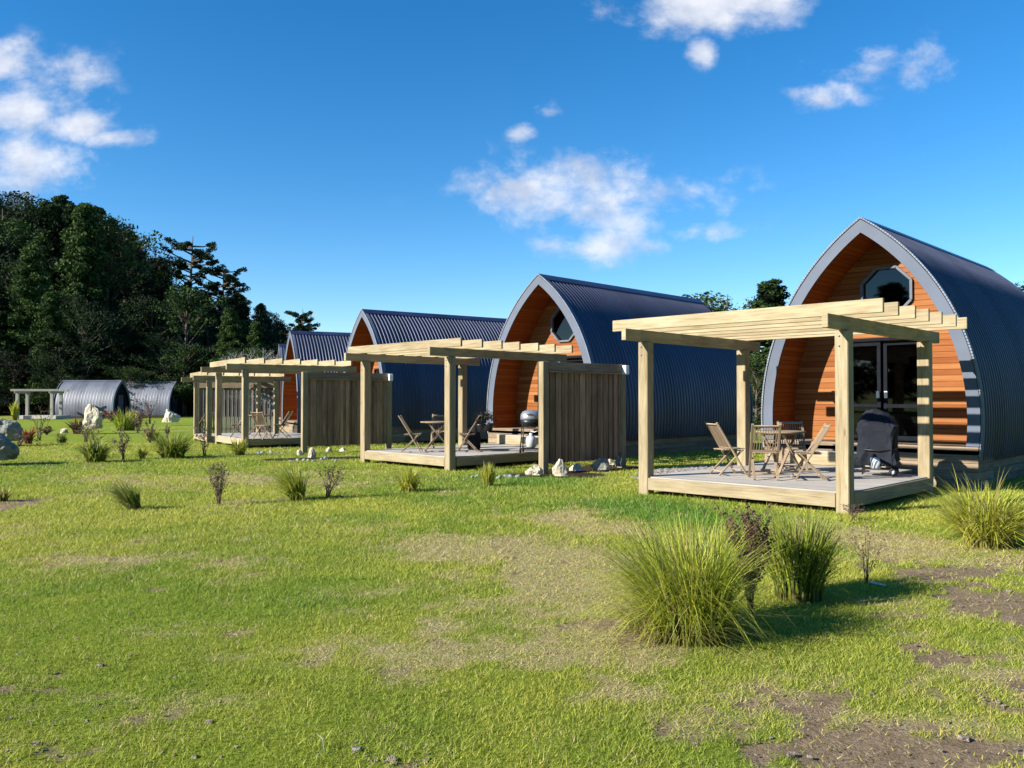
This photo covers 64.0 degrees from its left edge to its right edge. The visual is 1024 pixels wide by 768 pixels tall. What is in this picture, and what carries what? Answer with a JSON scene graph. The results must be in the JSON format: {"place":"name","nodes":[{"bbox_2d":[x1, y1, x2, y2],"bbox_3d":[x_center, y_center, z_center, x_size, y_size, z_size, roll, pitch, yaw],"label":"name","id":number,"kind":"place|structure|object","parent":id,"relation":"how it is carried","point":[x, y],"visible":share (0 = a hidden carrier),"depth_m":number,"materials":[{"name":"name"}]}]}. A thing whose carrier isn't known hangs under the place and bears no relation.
{"place":"outdoors","nodes":[
{"label":"outdoors","id":0,"kind":"place"},
{"bbox_2d":[467,426,480,449],"bbox_3d":[-0.980,1.390,21.134,0.360,0.600,0.360,0,-1,0],"label":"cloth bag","id":1,"kind":"object","parent":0,"point":[475,440],"visible":0.67,"depth_m":21.00,"materials":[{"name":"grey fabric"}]},
{"bbox_2d":[0,396,1023,767],"bbox_3d":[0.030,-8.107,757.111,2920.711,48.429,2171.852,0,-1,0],"label":"lawn ground","id":2,"kind":"structure","parent":0,"point":[900,740],"depth_m":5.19,"materials":[{"name":"green plant"}]},
{"bbox_2d":[0,432,19,460],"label":"boulder","id":3,"kind":"object","parent":2,"relation":"on","point":[9,450],"visible":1,"depth_m":19.87,"materials":[{"name":"grey stone"}]},
{"bbox_2d":[0,419,22,440],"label":"boulder","id":4,"kind":"object","parent":2,"relation":"on","point":[9,429],"visible":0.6,"depth_m":28.01,"materials":[{"name":"grey stone"}]},
{"bbox_2d":[5,240,27,274],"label":"pine tree","id":5,"kind":"object","parent":2,"relation":"on","point":[18,244],"visible":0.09,"depth_m":108.87,"materials":[{"name":"green plant"}]},
{"bbox_2d":[0,294,34,410],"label":"pine tree","id":6,"kind":"object","parent":2,"relation":"on","point":[5,309],"visible":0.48,"depth_m":87.04,"materials":[{"name":"green plant"}]},
{"bbox_2d":[0,252,35,305],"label":"pine tree","id":7,"kind":"object","parent":2,"relation":"on","point":[6,278],"visible":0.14,"depth_m":97.46,"materials":[{"name":"green plant"}]},
{"bbox_2d":[0,216,37,296],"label":"pine tree","id":8,"kind":"object","parent":2,"relation":"on","point":[9,235],"visible":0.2,"depth_m":111.75,"materials":[{"name":"green plant"}]},
{"bbox_2d":[0,349,42,407],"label":"pine tree","id":9,"kind":"object","parent":2,"relation":"on","point":[13,375],"visible":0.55,"depth_m":84.69,"materials":[{"name":"green plant"}]},
{"bbox_2d":[7,211,39,256],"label":"pine tree","id":10,"kind":"object","parent":2,"relation":"on","point":[25,215],"visible":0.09,"depth_m":119.77,"materials":[{"name":"green plant"}]},
{"bbox_2d":[0,190,56,255],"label":"pine tree","id":11,"kind":"object","parent":2,"relation":"on","point":[27,207],"visible":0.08,"depth_m":122.45,"materials":[{"name":"green plant"}]},
{"bbox_2d":[0,246,76,414],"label":"pine tree","id":12,"kind":"object","parent":2,"relation":"on","point":[30,271],"visible":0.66,"depth_m":87.32,"materials":[{"name":"green plant"}]},
{"bbox_2d":[10,389,68,419],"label":"pergola","id":13,"kind":"object","parent":2,"relation":"on","point":[28,391],"visible":0.92,"depth_m":74.01,"materials":[{"name":"beige wood"}]},
{"bbox_2d":[9,200,79,347],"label":"pine tree","id":14,"kind":"object","parent":2,"relation":"on","point":[49,222],"visible":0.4,"depth_m":96.32,"materials":[{"name":"green plant"}]},
{"bbox_2d":[19,415,70,418],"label":"platform","id":15,"kind":"structure","parent":2,"relation":"on","point":[44,416],"depth_m":73.86,"materials":[{"name":"grey wood"}]},
{"bbox_2d":[20,291,77,414],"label":"pine tree","id":16,"kind":"object","parent":2,"relation":"on","point":[49,316],"visible":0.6,"depth_m":85.74,"materials":[{"name":"green plant"}]},
{"bbox_2d":[15,345,105,405],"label":"pine tree","id":17,"kind":"object","parent":2,"relation":"on","point":[66,366],"visible":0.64,"depth_m":83.43,"materials":[{"name":"green plant"}]},
{"bbox_2d":[51,194,73,208],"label":"pine tree","id":18,"kind":"object","parent":2,"relation":"on","point":[61,200],"visible":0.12,"depth_m":143.72,"materials":[{"name":"green plant"}]},
{"bbox_2d":[61,203,77,232],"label":"pine tree","id":19,"kind":"object","parent":2,"relation":"on","point":[67,213],"visible":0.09,"depth_m":120.73,"materials":[{"name":"green plant"}]},
{"bbox_2d":[36,295,122,379],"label":"pine tree","id":20,"kind":"object","parent":2,"relation":"on","point":[90,341],"visible":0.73,"depth_m":85.13,"materials":[{"name":"green plant"}]},
{"bbox_2d":[53,202,124,373],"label":"pine tree","id":21,"kind":"object","parent":2,"relation":"on","point":[85,275],"visible":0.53,"depth_m":95.31,"materials":[{"name":"green plant"}]},
{"bbox_2d":[54,380,130,417],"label":"barrel cabin","id":22,"kind":"object","parent":2,"relation":"on","point":[79,396],"visible":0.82,"depth_m":78.02,"materials":[{"name":"grey metal"}]},
{"bbox_2d":[82,404,102,428],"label":"boulder","id":23,"kind":"object","parent":2,"relation":"on","point":[92,414],"visible":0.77,"depth_m":42.80,"materials":[{"name":"beige stone"}]},
{"bbox_2d":[68,436,118,462],"bbox_3d":[-10.671,1.658,20.985,1.430,0.717,1.439,0,-1,0],"label":"tussock","id":24,"kind":"object","parent":2,"relation":"on","point":[90,453],"visible":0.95,"depth_m":20.80,"materials":[{"name":"green plant"}]},
{"bbox_2d":[56,310,150,380],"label":"pine tree","id":25,"kind":"object","parent":2,"relation":"on","point":[124,357],"visible":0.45,"depth_m":88.29,"materials":[{"name":"green plant"}]},
{"bbox_2d":[60,208,166,331],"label":"pine tree","id":26,"kind":"object","parent":2,"relation":"on","point":[107,240],"visible":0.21,"depth_m":99.14,"materials":[{"name":"green plant"}]},
{"bbox_2d":[93,361,142,380],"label":"pine tree","id":27,"kind":"object","parent":2,"relation":"on","point":[112,371],"visible":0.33,"depth_m":85.95,"materials":[{"name":"green plant"}]},
{"bbox_2d":[98,480,144,509],"bbox_3d":[-5.705,1.602,11.910,0.707,0.481,0.678,0,-1,0],"label":"tussock","id":28,"kind":"object","parent":2,"relation":"on","point":[129,498],"visible":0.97,"depth_m":11.82,"materials":[{"name":"green plant"}]},
{"bbox_2d":[112,428,131,459],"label":"shrub","id":29,"kind":"object","parent":2,"relation":"on","point":[122,451],"visible":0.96,"depth_m":21.79,"materials":[{"name":"brown plant"}]},
{"bbox_2d":[106,408,141,430],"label":"tussock","id":30,"kind":"object","parent":2,"relation":"on","point":[120,422],"visible":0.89,"depth_m":47.37,"materials":[{"name":"green plant"}]},
{"bbox_2d":[114,319,145,379],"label":"pine tree","id":31,"kind":"object","parent":2,"relation":"on","point":[131,336],"visible":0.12,"depth_m":92.48,"materials":[{"name":"green plant"}]},
{"bbox_2d":[95,223,174,335],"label":"pine tree","id":32,"kind":"object","parent":2,"relation":"on","point":[126,295],"visible":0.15,"depth_m":104.79,"materials":[{"name":"green plant"}]},
{"bbox_2d":[112,365,159,400],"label":"pine tree","id":33,"kind":"object","parent":2,"relation":"on","point":[128,373],"visible":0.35,"depth_m":83.44,"materials":[{"name":"green plant"}]},
{"bbox_2d":[103,273,169,380],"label":"pine tree","id":34,"kind":"object","parent":2,"relation":"on","point":[144,283],"visible":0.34,"depth_m":96.10,"materials":[{"name":"green plant"}]},
{"bbox_2d":[116,259,187,333],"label":"pine tree","id":35,"kind":"object","parent":2,"relation":"on","point":[160,277],"visible":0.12,"depth_m":112.05,"materials":[{"name":"green plant"}]},
{"bbox_2d":[124,381,183,416],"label":"barrel cabin","id":36,"kind":"object","parent":2,"relation":"on","point":[163,392],"visible":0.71,"depth_m":82.97,"materials":[{"name":"metal"}]},
{"bbox_2d":[112,294,197,379],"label":"pine tree","id":37,"kind":"object","parent":2,"relation":"on","point":[152,313],"visible":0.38,"depth_m":94.70,"materials":[{"name":"green plant"}]},
{"bbox_2d":[120,332,201,384],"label":"pine tree","id":38,"kind":"object","parent":2,"relation":"on","point":[154,350],"visible":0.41,"depth_m":86.75,"materials":[{"name":"green plant"}]},
{"bbox_2d":[140,429,200,458],"bbox_3d":[-9.270,1.634,22.418,1.955,0.820,1.909,0,-1,0],"label":"tussock","id":39,"kind":"object","parent":2,"relation":"on","point":[175,448],"visible":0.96,"depth_m":22.18,"materials":[{"name":"green plant"}]},
{"bbox_2d":[152,342,209,415],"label":"pine tree","id":40,"kind":"object","parent":2,"relation":"on","point":[184,353],"visible":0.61,"depth_m":84.96,"materials":[{"name":"green plant"}]},
{"bbox_2d":[141,282,229,412],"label":"pine tree","id":41,"kind":"object","parent":2,"relation":"on","point":[178,303],"visible":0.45,"depth_m":92.09,"materials":[{"name":"green plant"}]},
{"bbox_2d":[152,237,226,342],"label":"umbrella pine","id":42,"kind":"object","parent":2,"relation":"on","point":[180,263],"visible":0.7,"depth_m":111.63,"materials":[{"name":"green plant"}]},
{"bbox_2d":[170,345,224,413],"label":"pine tree","id":43,"kind":"object","parent":2,"relation":"on","point":[198,370],"visible":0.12,"depth_m":87.52,"materials":[{"name":"green plant"}]},
{"bbox_2d":[179,328,237,372],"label":"pine tree","id":44,"kind":"object","parent":2,"relation":"on","point":[207,341],"visible":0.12,"depth_m":96.59,"materials":[{"name":"green plant"}]},
{"bbox_2d":[199,461,230,503],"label":"shrub","id":45,"kind":"object","parent":2,"relation":"on","point":[218,491],"visible":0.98,"depth_m":12.57,"materials":[{"name":"brown plant"}]},
{"bbox_2d":[194,266,251,334],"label":"umbrella pine","id":46,"kind":"object","parent":2,"relation":"on","point":[228,279],"visible":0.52,"depth_m":117.64,"materials":[{"name":"green plant"}]},
{"bbox_2d":[214,306,244,415],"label":"pine tree","id":47,"kind":"object","parent":2,"relation":"on","point":[230,326],"visible":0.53,"depth_m":87.64,"materials":[{"name":"green plant"}]},
{"bbox_2d":[181,372,290,442],"bbox_3d":[-11.912,0.997,35.327,3.940,2.978,4.385,1,-1,-30],"label":"pergola","id":48,"kind":"object","parent":2,"relation":"on","point":[196,378],"visible":0.81,"depth_m":34.56,"materials":[{"name":"brown wood"}]},
{"bbox_2d":[229,437,250,454],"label":"tussock","id":49,"kind":"object","parent":2,"relation":"on","point":[239,449],"visible":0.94,"depth_m":23.52,"materials":[{"name":"green plant"}]},
{"bbox_2d":[232,320,251,348],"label":"pine tree","id":50,"kind":"object","parent":2,"relation":"on","point":[245,327],"visible":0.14,"depth_m":101.82,"materials":[{"name":"green plant"}]},
{"bbox_2d":[194,432,292,442],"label":"deck","id":51,"kind":"structure","parent":2,"relation":"on","point":[213,437],"depth_m":35.68,"materials":[{"name":"brown wood"}]},
{"bbox_2d":[199,383,273,432],"bbox_3d":[-12.651,1.152,37.665,3.660,2.420,0.280,0,-1,-5],"label":"fence panel","id":52,"kind":"object","parent":51,"relation":"on","point":[268,390],"visible":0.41,"depth_m":37.70,"materials":[{"name":"brown wood"}]},
{"bbox_2d":[212,346,276,403],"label":"pine tree","id":53,"kind":"object","parent":2,"relation":"on","point":[260,354],"visible":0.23,"depth_m":83.63,"materials":[{"name":"green plant"}]},
{"bbox_2d":[241,321,267,411],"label":"pine tree","id":54,"kind":"object","parent":2,"relation":"on","point":[254,339],"visible":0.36,"depth_m":87.67,"materials":[{"name":"green plant"}]},
{"bbox_2d":[216,433,300,446],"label":"deck","id":55,"kind":"structure","parent":2,"relation":"on","point":[282,439],"depth_m":27.70,"materials":[{"name":"brown wood"}]},
{"bbox_2d":[250,412,272,439],"bbox_3d":[-8.064,1.335,26.420,0.462,0.902,0.568,0,-1,20],"label":"folding chair","id":56,"kind":"object","parent":55,"relation":"on","point":[253,414],"visible":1,"depth_m":26.33,"materials":[{"name":"grey wood"}]},
{"bbox_2d":[251,320,292,359],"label":"pine tree","id":57,"kind":"object","parent":2,"relation":"on","point":[269,332],"visible":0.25,"depth_m":107.49,"materials":[{"name":"green plant"}]},
{"bbox_2d":[258,312,294,344],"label":"pine tree","id":58,"kind":"object","parent":2,"relation":"on","point":[275,318],"visible":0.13,"depth_m":121.01,"materials":[{"name":"green plant"}]},
{"bbox_2d":[201,357,356,447],"bbox_3d":[-8.315,0.681,29.181,4.510,2.978,4.542,1,-1,-34],"label":"pergola","id":59,"kind":"object","parent":2,"relation":"on","point":[244,366],"visible":0.72,"depth_m":28.14,"materials":[{"name":"brown wood"}]},
{"bbox_2d":[277,344,286,429],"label":"arched cabin","id":60,"kind":"object","parent":2,"relation":"on","point":[281,350],"visible":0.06,"depth_m":49.13,"materials":[{"name":"metal"}]},
{"bbox_2d":[263,461,312,501],"bbox_3d":[-3.609,1.543,13.163,0.968,0.685,0.922,0,-1,0],"label":"tussock","id":61,"kind":"object","parent":2,"relation":"on","point":[293,488],"visible":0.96,"depth_m":13.07,"materials":[{"name":"green plant"}]},
{"bbox_2d":[277,310,319,344],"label":"umbrella pine","id":62,"kind":"object","parent":2,"relation":"on","point":[300,325],"visible":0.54,"depth_m":91.60,"materials":[{"name":"green plant"}]},
{"bbox_2d":[281,331,350,432],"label":"arched cabin","id":63,"kind":"object","parent":2,"relation":"on","point":[311,345],"visible":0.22,"depth_m":40.28,"materials":[{"name":"metal"}]},
{"bbox_2d":[313,461,346,498],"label":"shrub","id":64,"kind":"object","parent":2,"relation":"on","point":[328,491],"visible":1,"depth_m":13.29,"materials":[{"name":"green plant"}]},
{"bbox_2d":[301,372,392,453],"bbox_3d":[-4.979,0.862,24.962,2.860,2.420,0.280,1,-1,-33],"label":"fence panel","id":65,"kind":"object","parent":2,"relation":"on","point":[330,407],"visible":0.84,"depth_m":24.88,"materials":[{"name":"brown wood"}]},
{"bbox_2d":[387,463,428,492],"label":"tussock","id":66,"kind":"object","parent":2,"relation":"on","point":[409,483],"visible":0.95,"depth_m":14.24,"materials":[{"name":"green plant"}]},
{"bbox_2d":[343,309,506,441],"bbox_3d":[-2.467,-0.335,34.761,8.460,5.185,4.244,1,-1,-34],"label":"arched cabin","id":67,"kind":"object","parent":2,"relation":"on","point":[418,393],"visible":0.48,"depth_m":32.42,"materials":[{"name":"metal"}]},
{"bbox_2d":[364,443,538,467],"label":"deck","id":68,"kind":"structure","parent":2,"relation":"on","point":[493,453],"depth_m":19.93,"materials":[{"name":"brown wood"}]},
{"bbox_2d":[398,415,422,451],"bbox_3d":[-2.487,1.216,20.129,0.568,0.902,0.462,0,-1,0],"label":"folding chair","id":69,"kind":"object","parent":68,"relation":"on","point":[410,433],"visible":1,"depth_m":20.05,"materials":[{"name":"grey wood"}]},
{"bbox_2d":[420,421,443,451],"bbox_3d":[-1.854,1.306,20.519,0.853,0.739,0.813,1,-1,-32],"label":"folding table","id":70,"kind":"object","parent":68,"relation":"on","point":[435,437],"visible":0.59,"depth_m":20.36,"materials":[{"name":"grey wood"}]},
{"bbox_2d":[457,415,480,451],"bbox_3d":[-1.062,1.220,20.323,0.568,0.902,0.462,0,-1,2],"label":"folding chair","id":71,"kind":"object","parent":68,"relation":"on","point":[467,440],"visible":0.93,"depth_m":20.15,"materials":[{"name":"grey wood"}]},
{"bbox_2d":[497,434,538,445],"bbox_3d":[0.328,1.592,23.310,1.900,0.268,0.296,-1,-2,45],"label":"step","id":72,"kind":"object","parent":68,"relation":"on","point":[507,439],"visible":0.5,"depth_m":23.41,"materials":[{"name":"brown wood"}]},
{"bbox_2d":[519,410,538,452],"bbox_3d":[0.460,1.147,19.926,0.520,1.040,0.549,0,-1,10],"label":"lidded grill","id":73,"kind":"object","parent":68,"relation":"on","point":[529,418],"visible":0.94,"depth_m":19.78,"materials":[{"name":"silver metal"}]},
{"bbox_2d":[344,338,572,470],"bbox_3d":[-1.381,0.524,20.873,4.510,2.978,4.552,1,-2,-44],"label":"pergola","id":74,"kind":"object","parent":2,"relation":"on","point":[450,354],"visible":0.84,"depth_m":20.21,"materials":[{"name":"brown wood"}]},
{"bbox_2d":[478,462,498,486],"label":"tussock","id":75,"kind":"object","parent":2,"relation":"on","point":[488,474],"visible":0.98,"depth_m":15.07,"materials":[{"name":"green plant"}]},
{"bbox_2d":[0,564,1023,767],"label":"soil stones","id":76,"kind":"object","parent":2,"relation":"on","point":[791,754],"visible":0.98,"depth_m":3.85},
{"bbox_2d":[552,459,568,475],"bbox_3d":[0.974,1.689,16.679,0.327,0.353,0.233,0,-1,18],"label":"rock","id":77,"kind":"object","parent":2,"relation":"on","point":[559,468],"visible":0.96,"depth_m":16.62,"materials":[{"name":"beige stone"}]},
{"bbox_2d":[539,361,628,473],"bbox_3d":[1.663,0.738,18.421,2.630,2.420,0.280,1,-1,-40],"label":"fence panel","id":78,"kind":"object","parent":2,"relation":"on","point":[582,411],"visible":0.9,"depth_m":18.38,"materials":[{"name":"brown wood"}]},
{"bbox_2d":[591,457,608,469],"bbox_3d":[1.993,1.764,18.174,0.435,0.264,0.317,1,-1,-41],"label":"rock","id":79,"kind":"object","parent":2,"relation":"on","point":[602,463],"visible":1,"depth_m":18.11,"materials":[{"name":"grey stone"}]},
{"bbox_2d":[487,274,752,456],"bbox_3d":[3.713,-0.495,26.269,4.244,5.185,8.460,-1,-2,45],"label":"arched cabin","id":80,"kind":"object","parent":2,"relation":"on","point":[694,389],"visible":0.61,"depth_m":24.60,"materials":[{"name":"metal"}]},
{"bbox_2d":[551,307,573,341],"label":"window","id":81,"kind":"structure","parent":80,"relation":"in","point":[561,330],"depth_m":24.06,"materials":[{"name":"grey glass"}]},
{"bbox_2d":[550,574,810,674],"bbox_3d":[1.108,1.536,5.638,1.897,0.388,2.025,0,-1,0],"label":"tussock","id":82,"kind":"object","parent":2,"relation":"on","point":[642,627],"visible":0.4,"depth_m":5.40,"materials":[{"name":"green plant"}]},
{"bbox_2d":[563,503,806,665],"bbox_3d":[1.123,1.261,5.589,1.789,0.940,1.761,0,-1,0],"label":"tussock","id":83,"kind":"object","parent":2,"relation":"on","point":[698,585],"visible":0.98,"depth_m":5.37,"materials":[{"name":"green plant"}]},
{"bbox_2d":[682,291,762,389],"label":"pine tree","id":84,"kind":"object","parent":2,"relation":"on","point":[706,300],"visible":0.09,"depth_m":55.81,"materials":[{"name":"green plant"}]},
{"bbox_2d":[713,499,775,613],"bbox_3d":[1.737,1.305,6.152,0.478,0.874,0.417,0,-1,0],"label":"shrub","id":85,"kind":"object","parent":2,"relation":"on","point":[754,530],"visible":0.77,"depth_m":6.09,"materials":[{"name":"brown plant"}]},
{"bbox_2d":[750,351,767,440],"bbox_3d":[10.810,0.635,36.142,2.700,4.298,2.911,0,-1,-20],"label":"pine tree","id":86,"kind":"object","parent":2,"relation":"on","point":[755,369],"visible":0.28,"depth_m":35.86,"materials":[{"name":"green plant"}]},
{"bbox_2d":[748,278,790,423],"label":"pine tree","id":87,"kind":"object","parent":2,"relation":"on","point":[772,293],"visible":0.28,"depth_m":54.45,"materials":[{"name":"green plant"}]},
{"bbox_2d":[648,462,929,506],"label":"deck","id":88,"kind":"structure","parent":2,"relation":"on","point":[811,487],"depth_m":12.93,"materials":[{"name":"brown wood"}]},
{"bbox_2d":[705,422,747,475],"bbox_3d":[3.676,1.102,14.085,0.568,0.902,0.462,0,-1,-12],"label":"folding chair","id":89,"kind":"object","parent":88,"relation":"on","point":[720,438],"visible":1,"depth_m":14.01,"materials":[{"name":"brown wood"}]},
{"bbox_2d":[748,424,781,479],"bbox_3d":[4.088,1.087,13.283,0.462,0.902,0.568,0,-1,10],"label":"folding chair","id":90,"kind":"object","parent":88,"relation":"on","point":[775,452],"visible":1,"depth_m":13.18,"materials":[{"name":"brown wood"}]},
{"bbox_2d":[756,430,805,474],"bbox_3d":[4.704,1.189,14.372,0.813,0.739,0.853,-1,-1,27],"label":"folding table","id":91,"kind":"object","parent":88,"relation":"on","point":[788,432],"visible":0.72,"depth_m":14.28,"materials":[{"name":"brown wood"}]},
{"bbox_2d":[777,420,808,471],"bbox_3d":[5.088,1.117,14.885,0.462,0.902,0.568,0,-1,10],"label":"folding chair","id":92,"kind":"object","parent":88,"relation":"on","point":[784,446],"visible":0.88,"depth_m":14.92,"materials":[{"name":"brown wood"}]},
{"bbox_2d":[790,423,831,480],"bbox_3d":[4.810,1.086,13.204,0.568,0.902,0.462,0,-1,10],"label":"folding chair","id":93,"kind":"object","parent":88,"relation":"on","point":[816,442],"visible":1,"depth_m":13.08,"materials":[{"name":"brown wood"}]},
{"bbox_2d":[790,449,889,467],"bbox_3d":[6.402,1.455,16.051,1.900,0.268,0.296,-1,-2,45],"label":"step","id":94,"kind":"object","parent":88,"relation":"on","point":[826,457],"visible":0.21,"depth_m":16.12,"materials":[{"name":"brown wood"}]},
{"bbox_2d":[855,408,900,476],"bbox_3d":[6.229,0.982,14.009,0.731,1.145,0.590,-1,-1,28],"label":"covered barbecue","id":95,"kind":"object","parent":88,"relation":"on","point":[877,430],"visible":1,"depth_m":13.80,"materials":[{"name":"grey fabric"}]},
{"bbox_2d":[613,298,967,513],"bbox_3d":[4.631,0.390,13.826,4.557,2.978,4.510,-1,-2,45],"label":"pergola","id":96,"kind":"object","parent":2,"relation":"on","point":[742,331],"visible":0.92,"depth_m":13.53,"materials":[{"name":"brown wood"}]},
{"bbox_2d":[744,504,852,603],"bbox_3d":[2.316,1.336,6.630,0.930,0.821,0.957,0,-1,0],"label":"tussock","id":97,"kind":"object","parent":2,"relation":"on","point":[811,553],"visible":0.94,"depth_m":6.46,"materials":[{"name":"green plant"}]},
{"bbox_2d":[841,515,895,582],"bbox_3d":[3.098,1.432,7.135,0.325,0.662,0.326,1,-1,-31],"label":"shrub","id":98,"kind":"object","parent":2,"relation":"on","point":[863,562],"visible":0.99,"depth_m":7.15,"materials":[{"name":"brown plant"}]},
{"bbox_2d":[761,217,1023,489],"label":"arched cabin","id":99,"kind":"object","parent":2,"relation":"on","point":[978,395],"visible":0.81,"depth_m":16.52,"materials":[{"name":"blue metal"}]},
{"bbox_2d":[853,341,881,438],"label":"glass door","id":100,"kind":"structure","parent":99,"relation":"in","point":[867,391],"depth_m":16.97,"materials":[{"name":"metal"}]},
{"bbox_2d":[860,265,912,305],"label":"window","id":101,"kind":"structure","parent":99,"relation":"in","point":[890,283],"depth_m":16.66,"materials":[{"name":"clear glass"}]},
{"bbox_2d":[883,340,919,440],"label":"glass door","id":102,"kind":"structure","parent":99,"relation":"in","point":[899,356],"depth_m":16.51,"materials":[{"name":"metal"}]},
{"bbox_2d":[909,482,1023,552],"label":"tussock","id":103,"kind":"object","parent":2,"relation":"on","point":[977,530],"visible":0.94,"depth_m":8.75,"materials":[{"name":"green plant"}]},
{"bbox_2d":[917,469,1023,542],"bbox_3d":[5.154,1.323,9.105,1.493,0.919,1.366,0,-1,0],"label":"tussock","id":104,"kind":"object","parent":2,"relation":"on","point":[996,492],"visible":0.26,"depth_m":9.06,"materials":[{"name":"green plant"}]},
{"bbox_2d":[0,0,1023,350],"label":"sky","id":105,"kind":"structure","parent":0,"point":[418,156],"materials":[{"name":"blue"}]},
{"bbox_2d":[632,461,764,478],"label":"gravel","id":106,"kind":"structure","parent":0,"point":[677,469],"depth_m":18.65,"materials":[{"name":"grey gravel"}]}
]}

